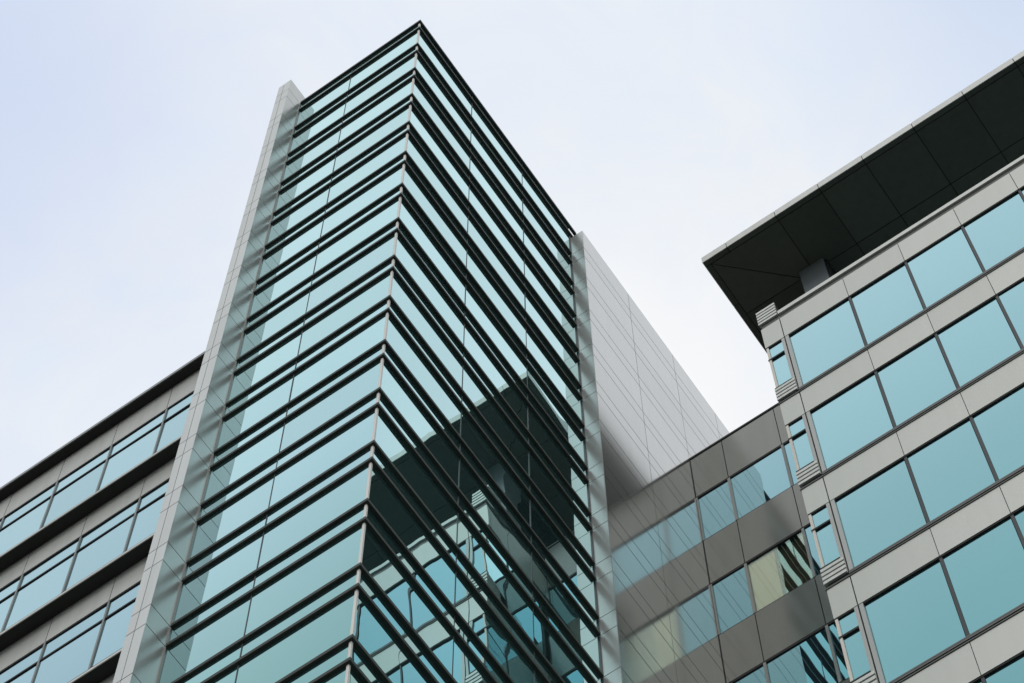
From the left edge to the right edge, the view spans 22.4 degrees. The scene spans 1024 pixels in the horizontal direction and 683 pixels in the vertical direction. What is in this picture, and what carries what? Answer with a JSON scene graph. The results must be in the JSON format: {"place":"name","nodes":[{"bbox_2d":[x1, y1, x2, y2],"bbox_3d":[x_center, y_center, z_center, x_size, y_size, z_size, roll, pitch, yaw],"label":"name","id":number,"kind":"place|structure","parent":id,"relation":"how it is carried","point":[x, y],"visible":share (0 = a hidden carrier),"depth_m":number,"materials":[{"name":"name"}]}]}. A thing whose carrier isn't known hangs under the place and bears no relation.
{"place":"outdoors","nodes":[
{"label":"outdoors","id":0,"kind":"place"},
{"bbox_2d":[0,0,1023,486],"label":"sky","id":1,"kind":"structure","parent":0,"point":[133,132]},
{"label":"ground","id":2,"kind":"structure","parent":0,"visible":0},
{"bbox_2d":[0,351,204,682],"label":"office wing","id":3,"kind":"structure","parent":2,"relation":"on","point":[79,515],"depth_m":47.18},
{"bbox_2d":[0,499,49,554],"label":"window","id":4,"kind":"structure","parent":3,"relation":"in","point":[28,524],"depth_m":50.14,"materials":[{"name":"glass"}]},
{"bbox_2d":[4,555,73,629],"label":"window","id":5,"kind":"structure","parent":3,"relation":"in","point":[48,586],"depth_m":46.04,"materials":[{"name":"glass"}]},
{"bbox_2d":[20,540,78,586],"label":"window","id":6,"kind":"structure","parent":3,"relation":"in","point":[70,549],"depth_m":47.10,"materials":[{"name":"glass"}]},
{"bbox_2d":[33,622,101,682],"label":"window","id":7,"kind":"structure","parent":3,"relation":"in","point":[73,659],"depth_m":42.12,"materials":[{"name":"glass"}]},
{"bbox_2d":[42,461,105,526],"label":"window","id":8,"kind":"structure","parent":3,"relation":"in","point":[84,487],"depth_m":49.83,"materials":[{"name":"glass"}]},
{"bbox_2d":[42,605,106,657],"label":"window","id":9,"kind":"structure","parent":3,"relation":"in","point":[97,616],"depth_m":43.07,"materials":[{"name":"glass"}]},
{"bbox_2d":[65,515,133,589],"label":"window","id":10,"kind":"structure","parent":3,"relation":"in","point":[111,545],"depth_m":45.76,"materials":[{"name":"glass"}]},
{"bbox_2d":[79,501,137,548],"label":"window","id":11,"kind":"structure","parent":3,"relation":"in","point":[131,509],"depth_m":46.81,"materials":[{"name":"glass"}]},
{"bbox_2d":[91,600,135,666],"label":"window","id":12,"kind":"structure","parent":3,"relation":"in","point":[114,631],"depth_m":41.76,"materials":[{"name":"glass"}]},
{"bbox_2d":[98,425,160,489],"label":"window","id":13,"kind":"structure","parent":3,"relation":"in","point":[140,450],"depth_m":49.54,"materials":[{"name":"glass"}]},
{"bbox_2d":[126,495,164,550],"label":"window","id":14,"kind":"structure","parent":3,"relation":"in","point":[146,520],"depth_m":45.53,"materials":[{"name":"glass"}]},
{"bbox_2d":[155,406,189,452],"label":"window","id":15,"kind":"structure","parent":3,"relation":"in","point":[173,428],"depth_m":49.31,"materials":[{"name":"glass"}]},
{"bbox_2d":[689,402,849,682],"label":"link bridge","id":16,"kind":"structure","parent":2,"relation":"on","point":[775,622],"depth_m":52.32,"materials":[{"name":"metal"}]},
{"bbox_2d":[698,480,734,538],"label":"window","id":17,"kind":"structure","parent":16,"relation":"in","point":[716,508],"depth_m":55.56,"materials":[{"name":"glass"}]},
{"bbox_2d":[713,566,752,633],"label":"window","id":18,"kind":"structure","parent":16,"relation":"in","point":[731,593],"depth_m":51.73,"materials":[{"name":"glass"}]},
{"bbox_2d":[731,447,790,518],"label":"window","id":19,"kind":"structure","parent":16,"relation":"in","point":[765,479],"depth_m":55.33,"materials":[{"name":"glass"}]},
{"bbox_2d":[749,551,782,610],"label":"window","id":20,"kind":"structure","parent":16,"relation":"in","point":[764,574],"depth_m":51.63,"materials":[{"name":"beige glass"}]},
{"bbox_2d":[767,628,838,682],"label":"window","id":21,"kind":"structure","parent":16,"relation":"in","point":[811,660],"depth_m":47.98,"materials":[{"name":"glass"}]},
{"bbox_2d":[701,50,1023,682],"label":"office building","id":22,"kind":"structure","parent":2,"relation":"on","point":[875,295],"depth_m":49.77,"materials":[{"name":"grey metal"}]},
{"bbox_2d":[793,432,813,468],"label":"window","id":23,"kind":"structure","parent":22,"relation":"in","point":[803,451],"depth_m":49.67,"materials":[{"name":"teal glass"}]},
{"bbox_2d":[790,300,864,384],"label":"window","id":24,"kind":"structure","parent":22,"relation":"in","point":[834,336],"depth_m":53.19,"materials":[{"name":"teal glass"}]},
{"bbox_2d":[816,522,839,564],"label":"window","id":25,"kind":"structure","parent":22,"relation":"in","point":[825,535],"depth_m":45.94,"materials":[{"name":"teal glass"}]},
{"bbox_2d":[811,374,892,468],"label":"window","id":26,"kind":"structure","parent":22,"relation":"in","point":[859,415],"depth_m":49.44,"materials":[{"name":"teal glass"}]},
{"bbox_2d":[844,629,870,678],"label":"window","id":27,"kind":"structure","parent":22,"relation":"in","point":[854,645],"depth_m":42.19,"materials":[{"name":"teal glass"}]},
{"bbox_2d":[836,459,926,566],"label":"window","id":28,"kind":"structure","parent":22,"relation":"in","point":[885,509],"depth_m":45.69,"materials":[{"name":"teal glass"}]},
{"bbox_2d":[851,265,922,343],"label":"window","id":29,"kind":"structure","parent":22,"relation":"in","point":[893,299],"depth_m":52.88,"materials":[{"name":"teal glass"}]},
{"bbox_2d":[865,561,965,682],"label":"window","id":30,"kind":"structure","parent":22,"relation":"in","point":[917,619],"depth_m":41.94,"materials":[{"name":"teal glass"}]},
{"bbox_2d":[877,336,955,425],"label":"window","id":31,"kind":"structure","parent":22,"relation":"in","point":[920,377],"depth_m":49.13,"materials":[{"name":"teal glass"}]},
{"bbox_2d":[907,228,982,307],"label":"window","id":32,"kind":"structure","parent":22,"relation":"in","point":[950,263],"depth_m":52.59,"materials":[{"name":"teal glass"}]},
{"bbox_2d":[907,420,994,520],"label":"window","id":33,"kind":"structure","parent":22,"relation":"in","point":[949,470],"depth_m":45.38,"materials":[{"name":"teal glass"}]},
{"bbox_2d":[938,298,1020,386],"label":"window","id":34,"kind":"structure","parent":22,"relation":"in","point":[982,339],"depth_m":48.84,"materials":[{"name":"teal glass"}]},
{"bbox_2d":[943,518,1023,633],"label":"window","id":35,"kind":"structure","parent":22,"relation":"in","point":[986,574],"depth_m":41.73,"materials":[{"name":"teal glass"}]},
{"bbox_2d":[964,193,1023,269],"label":"window","id":36,"kind":"structure","parent":22,"relation":"in","point":[998,233],"depth_m":52.44,"materials":[{"name":"teal glass"}]},
{"bbox_2d":[973,386,1023,478],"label":"window","id":37,"kind":"structure","parent":22,"relation":"in","point":[1000,426],"depth_m":45.37,"materials":[{"name":"teal glass"}]},
{"bbox_2d":[985,655,1023,682],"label":"window","id":38,"kind":"structure","parent":22,"relation":"in","point":[1013,672],"depth_m":39.05,"materials":[{"name":"teal glass"}]},
{"bbox_2d":[999,280,1023,345],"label":"window","id":39,"kind":"structure","parent":22,"relation":"in","point":[1012,299],"depth_m":49.18,"materials":[{"name":"teal glass"}]},
{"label":"pavement","id":40,"kind":"structure","parent":0,"visible":0},
{"bbox_2d":[113,20,728,682],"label":"office tower","id":41,"kind":"structure","parent":40,"relation":"on","point":[451,416],"depth_m":46.09,"materials":[{"name":"metal"}]},
{"bbox_2d":[159,576,254,682],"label":"window","id":42,"kind":"structure","parent":41,"relation":"in","point":[228,627],"depth_m":36.85,"materials":[{"name":"glass"}]},
{"bbox_2d":[180,644,241,682],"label":"window","id":43,"kind":"structure","parent":41,"relation":"in","point":[229,677],"depth_m":35.61,"materials":[{"name":"glass"}]},
{"bbox_2d":[174,515,265,620],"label":"window","id":44,"kind":"structure","parent":41,"relation":"in","point":[242,561],"depth_m":38.74,"materials":[{"name":"glass"}]},
{"bbox_2d":[189,459,276,558],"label":"window","id":45,"kind":"structure","parent":41,"relation":"in","point":[256,500],"depth_m":40.65,"materials":[{"name":"glass"}]},
{"bbox_2d":[203,408,286,501],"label":"window","id":46,"kind":"structure","parent":41,"relation":"in","point":[268,445],"depth_m":42.54,"materials":[{"name":"glass"}]},
{"bbox_2d":[216,361,295,448],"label":"window","id":47,"kind":"structure","parent":41,"relation":"in","point":[249,415],"depth_m":44.46,"materials":[{"name":"glass"}]},
{"bbox_2d":[228,319,303,400],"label":"window","id":48,"kind":"structure","parent":41,"relation":"in","point":[288,350],"depth_m":46.36,"materials":[{"name":"glass"}]},
{"bbox_2d":[239,279,311,356],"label":"window","id":49,"kind":"structure","parent":41,"relation":"in","point":[296,308],"depth_m":48.26,"materials":[{"name":"glass"}]},
{"bbox_2d":[249,242,318,315],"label":"window","id":50,"kind":"structure","parent":41,"relation":"in","point":[305,269],"depth_m":50.16,"materials":[{"name":"glass"}]},
{"bbox_2d":[258,209,324,278],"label":"window","id":51,"kind":"structure","parent":41,"relation":"in","point":[286,251],"depth_m":52.06,"materials":[{"name":"glass"}]},
{"bbox_2d":[236,571,356,682],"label":"window","id":52,"kind":"structure","parent":41,"relation":"in","point":[332,625],"depth_m":34.64,"materials":[{"name":"glass"}]},
{"bbox_2d":[267,177,330,242],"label":"window","id":53,"kind":"structure","parent":41,"relation":"in","point":[319,200],"depth_m":53.96,"materials":[{"name":"glass"}]},
{"bbox_2d":[245,506,363,634],"bbox_3d":[-2.907,3.245,36.559,1.969,2.037,0.020,-33,-72,12],"label":"window","id":54,"kind":"structure","parent":41,"relation":"in","point":[340,556],"depth_m":36.48,"materials":[{"name":"glass"}]},
{"bbox_2d":[275,148,336,210],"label":"window","id":55,"kind":"structure","parent":41,"relation":"in","point":[324,170],"depth_m":55.86,"materials":[{"name":"glass"}]},
{"bbox_2d":[282,120,341,180],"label":"window","id":56,"kind":"structure","parent":41,"relation":"in","point":[332,139],"depth_m":57.76,"materials":[{"name":"glass"}]},
{"bbox_2d":[258,447,370,567],"bbox_3d":[-2.916,2.478,38.459,1.969,2.037,0.021,-33,-72,12],"label":"window","id":57,"kind":"structure","parent":41,"relation":"in","point":[351,491],"depth_m":38.38,"materials":[{"name":"glass"}]},
{"bbox_2d":[286,643,348,682],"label":"window","id":58,"kind":"structure","parent":41,"relation":"in","point":[341,654],"depth_m":33.30,"materials":[{"name":"glass"}]},
{"bbox_2d":[290,94,346,151],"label":"window","id":59,"kind":"structure","parent":41,"relation":"in","point":[338,112],"depth_m":59.66,"materials":[{"name":"glass"}]},
{"bbox_2d":[269,394,376,506],"bbox_3d":[-2.925,1.711,40.359,1.969,2.037,0.020,-33,-72,12],"label":"window","id":60,"kind":"structure","parent":41,"relation":"in","point":[358,434],"depth_m":40.28,"materials":[{"name":"glass"}]},
{"bbox_2d":[296,70,351,124],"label":"window","id":61,"kind":"structure","parent":41,"relation":"in","point":[343,87],"depth_m":61.55,"materials":[{"name":"glass"}]},
{"bbox_2d":[280,346,381,450],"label":"window","id":62,"kind":"structure","parent":41,"relation":"in","point":[359,386],"depth_m":42.18,"materials":[{"name":"glass"}]},
{"bbox_2d":[290,301,386,400],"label":"window","id":63,"kind":"structure","parent":41,"relation":"in","point":[372,334],"depth_m":44.08,"materials":[{"name":"glass"}]},
{"bbox_2d":[298,261,391,354],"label":"window","id":64,"kind":"structure","parent":41,"relation":"in","point":[350,309],"depth_m":45.99,"materials":[{"name":"glass"}]},
{"bbox_2d":[306,223,395,311],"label":"window","id":65,"kind":"structure","parent":41,"relation":"in","point":[381,252],"depth_m":47.89,"materials":[{"name":"glass"}]},
{"bbox_2d":[314,188,399,272],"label":"window","id":66,"kind":"structure","parent":41,"relation":"in","point":[387,214],"depth_m":49.78,"materials":[{"name":"glass"}]},
{"bbox_2d":[321,156,403,235],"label":"window","id":67,"kind":"structure","parent":41,"relation":"in","point":[393,179],"depth_m":51.68,"materials":[{"name":"glass"}]},
{"bbox_2d":[349,645,383,682],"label":"window","id":68,"kind":"structure","parent":41,"relation":"in","point":[357,657],"depth_m":33.34,"materials":[{"name":"glass"}]},
{"bbox_2d":[327,126,406,202],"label":"window","id":69,"kind":"structure","parent":41,"relation":"in","point":[396,148],"depth_m":53.59,"materials":[{"name":"glass"}]},
{"bbox_2d":[333,98,409,171],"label":"window","id":70,"kind":"structure","parent":41,"relation":"in","point":[399,119],"depth_m":55.50,"materials":[{"name":"glass"}]},
{"bbox_2d":[339,72,412,141],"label":"window","id":71,"kind":"structure","parent":41,"relation":"in","point":[396,96],"depth_m":57.38,"materials":[{"name":"glass"}]},
{"bbox_2d":[344,47,415,114],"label":"window","id":72,"kind":"structure","parent":41,"relation":"in","point":[407,65],"depth_m":59.28,"materials":[{"name":"glass"}]},
{"bbox_2d":[349,25,417,88],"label":"window","id":73,"kind":"structure","parent":41,"relation":"in","point":[411,40],"depth_m":61.17,"materials":[{"name":"glass"}]},
{"bbox_2d":[354,572,449,682],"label":"window","id":74,"kind":"structure","parent":41,"relation":"in","point":[370,631],"depth_m":34.75,"materials":[{"name":"glass"}]},
{"bbox_2d":[362,508,453,674],"bbox_3d":[-1.473,3.553,36.690,0.020,2.037,2.168,-33,-72,12],"label":"window","id":75,"kind":"structure","parent":41,"relation":"in","point":[376,559],"depth_m":36.61,"materials":[{"name":"glass"}]},
{"bbox_2d":[369,448,455,604],"bbox_3d":[-1.482,2.786,38.590,0.020,2.037,2.168,-33,-72,12],"label":"window","id":76,"kind":"structure","parent":41,"relation":"in","point":[381,495],"depth_m":38.51,"materials":[{"name":"glass"}]},
{"bbox_2d":[375,395,457,542],"bbox_3d":[-1.491,2.020,40.491,0.020,2.037,2.168,-33,-72,12],"label":"window","id":77,"kind":"structure","parent":41,"relation":"in","point":[387,438],"depth_m":40.41,"materials":[{"name":"glass"}]},
{"bbox_2d":[381,347,459,485],"bbox_3d":[-1.500,1.253,42.391,0.020,2.037,2.167,-33,-72,12],"label":"window","id":78,"kind":"structure","parent":41,"relation":"in","point":[391,385],"depth_m":42.31,"materials":[{"name":"glass"}]},
{"bbox_2d":[386,302,461,434],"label":"window","id":79,"kind":"structure","parent":41,"relation":"in","point":[405,350],"depth_m":44.22,"materials":[{"name":"glass"}]},
{"bbox_2d":[391,262,462,386],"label":"window","id":80,"kind":"structure","parent":41,"relation":"in","point":[399,293],"depth_m":46.12,"materials":[{"name":"glass"}]},
{"bbox_2d":[396,225,464,343],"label":"window","id":81,"kind":"structure","parent":41,"relation":"in","point":[405,256],"depth_m":48.02,"materials":[{"name":"glass"}]},
{"bbox_2d":[400,190,465,303],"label":"window","id":82,"kind":"structure","parent":41,"relation":"in","point":[407,217],"depth_m":49.91,"materials":[{"name":"glass"}]},
{"bbox_2d":[403,157,466,265],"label":"window","id":83,"kind":"structure","parent":41,"relation":"in","point":[412,185],"depth_m":51.83,"materials":[{"name":"glass"}]},
{"bbox_2d":[407,127,467,230],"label":"window","id":84,"kind":"structure","parent":41,"relation":"in","point":[412,149],"depth_m":53.73,"materials":[{"name":"glass"}]},
{"bbox_2d":[410,100,468,198],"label":"window","id":85,"kind":"structure","parent":41,"relation":"in","point":[415,119],"depth_m":55.62,"materials":[{"name":"glass"}]},
{"bbox_2d":[413,73,469,169],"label":"window","id":86,"kind":"structure","parent":41,"relation":"in","point":[419,94],"depth_m":57.52,"materials":[{"name":"glass"}]},
{"bbox_2d":[416,48,470,140],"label":"window","id":87,"kind":"structure","parent":41,"relation":"in","point":[420,66],"depth_m":59.42,"materials":[{"name":"glass"}]},
{"bbox_2d":[419,26,471,113],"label":"window","id":88,"kind":"structure","parent":41,"relation":"in","point":[423,43],"depth_m":61.32,"materials":[{"name":"glass"}]},
{"bbox_2d":[453,617,507,682],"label":"window","id":89,"kind":"structure","parent":41,"relation":"in","point":[465,670],"depth_m":37.36,"materials":[{"name":"glass"}]},
{"bbox_2d":[455,554,533,682],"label":"window","id":90,"kind":"structure","parent":41,"relation":"in","point":[467,604],"depth_m":39.20,"materials":[{"name":"glass"}]},
{"bbox_2d":[461,397,529,524],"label":"window","id":91,"kind":"structure","parent":41,"relation":"in","point":[472,437],"depth_m":44.89,"materials":[{"name":"glass"}]},
{"bbox_2d":[459,445,531,580],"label":"window","id":92,"kind":"structure","parent":41,"relation":"in","point":[470,487],"depth_m":42.98,"materials":[{"name":"glass"}]},
{"bbox_2d":[457,497,533,641],"bbox_3d":[-0.268,3.645,41.152,0.022,2.037,2.081,-33,-72,12],"label":"window","id":93,"kind":"structure","parent":41,"relation":"in","point":[469,543],"depth_m":41.07,"materials":[{"name":"glass"}]},
{"bbox_2d":[464,311,527,428],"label":"window","id":94,"kind":"structure","parent":41,"relation":"in","point":[471,342],"depth_m":48.69,"materials":[{"name":"glass"}]},
{"bbox_2d":[463,352,528,474],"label":"window","id":95,"kind":"structure","parent":41,"relation":"in","point":[471,387],"depth_m":46.78,"materials":[{"name":"glass"}]},
{"bbox_2d":[470,148,522,240],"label":"window","id":96,"kind":"structure","parent":41,"relation":"in","point":[476,171],"depth_m":58.19,"materials":[{"name":"glass"}]},
{"bbox_2d":[469,177,523,273],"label":"window","id":97,"kind":"structure","parent":41,"relation":"in","point":[474,199],"depth_m":56.27,"materials":[{"name":"glass"}]},
{"bbox_2d":[468,207,524,308],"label":"window","id":98,"kind":"structure","parent":41,"relation":"in","point":[473,231],"depth_m":54.38,"materials":[{"name":"glass"}]},
{"bbox_2d":[467,240,525,345],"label":"window","id":99,"kind":"structure","parent":41,"relation":"in","point":[484,281],"depth_m":52.48,"materials":[{"name":"glass"}]},
{"bbox_2d":[466,275,526,385],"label":"window","id":100,"kind":"structure","parent":41,"relation":"in","point":[472,303],"depth_m":50.57,"materials":[{"name":"glass"}]},
{"bbox_2d":[472,98,521,183],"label":"window","id":101,"kind":"structure","parent":41,"relation":"in","point":[476,115],"depth_m":61.97,"materials":[{"name":"glass"}]},
{"bbox_2d":[471,122,522,211],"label":"window","id":102,"kind":"structure","parent":41,"relation":"in","point":[481,149],"depth_m":60.06,"materials":[{"name":"glass"}]},
{"bbox_2d":[522,165,569,248],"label":"window","id":103,"kind":"structure","parent":41,"relation":"in","point":[527,185],"depth_m":62.61,"materials":[{"name":"glass"}]},
{"bbox_2d":[523,192,571,278],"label":"window","id":104,"kind":"structure","parent":41,"relation":"in","point":[527,211],"depth_m":60.71,"materials":[{"name":"glass"}]},
{"bbox_2d":[524,220,574,311],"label":"window","id":105,"kind":"structure","parent":41,"relation":"in","point":[529,243],"depth_m":58.83,"materials":[{"name":"glass"}]},
{"bbox_2d":[524,250,576,344],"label":"window","id":106,"kind":"structure","parent":41,"relation":"in","point":[530,274],"depth_m":56.92,"materials":[{"name":"glass"}]},
{"bbox_2d":[525,283,579,381],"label":"window","id":107,"kind":"structure","parent":41,"relation":"in","point":[531,309],"depth_m":55.02,"materials":[{"name":"glass"}]},
{"bbox_2d":[526,318,582,421],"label":"window","id":108,"kind":"structure","parent":41,"relation":"in","point":[535,349],"depth_m":53.11,"materials":[{"name":"glass"}]},
{"bbox_2d":[527,355,585,463],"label":"window","id":109,"kind":"structure","parent":41,"relation":"in","point":[534,385],"depth_m":51.21,"materials":[{"name":"glass"}]},
{"bbox_2d":[528,395,588,508],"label":"window","id":110,"kind":"structure","parent":41,"relation":"in","point":[536,428],"depth_m":49.32,"materials":[{"name":"glass"}]},
{"bbox_2d":[529,438,592,557],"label":"window","id":111,"kind":"structure","parent":41,"relation":"in","point":[538,475],"depth_m":47.42,"materials":[{"name":"glass"}]},
{"bbox_2d":[530,485,596,611],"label":"window","id":112,"kind":"structure","parent":41,"relation":"in","point":[539,524],"depth_m":45.52,"materials":[{"name":"glass"}]},
{"bbox_2d":[532,536,600,669],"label":"window","id":113,"kind":"structure","parent":41,"relation":"in","point":[544,582],"depth_m":43.61,"materials":[{"name":"glass"}]},
{"bbox_2d":[533,592,601,682],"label":"window","id":114,"kind":"structure","parent":41,"relation":"in","point":[545,640],"depth_m":41.75,"materials":[{"name":"glass"}]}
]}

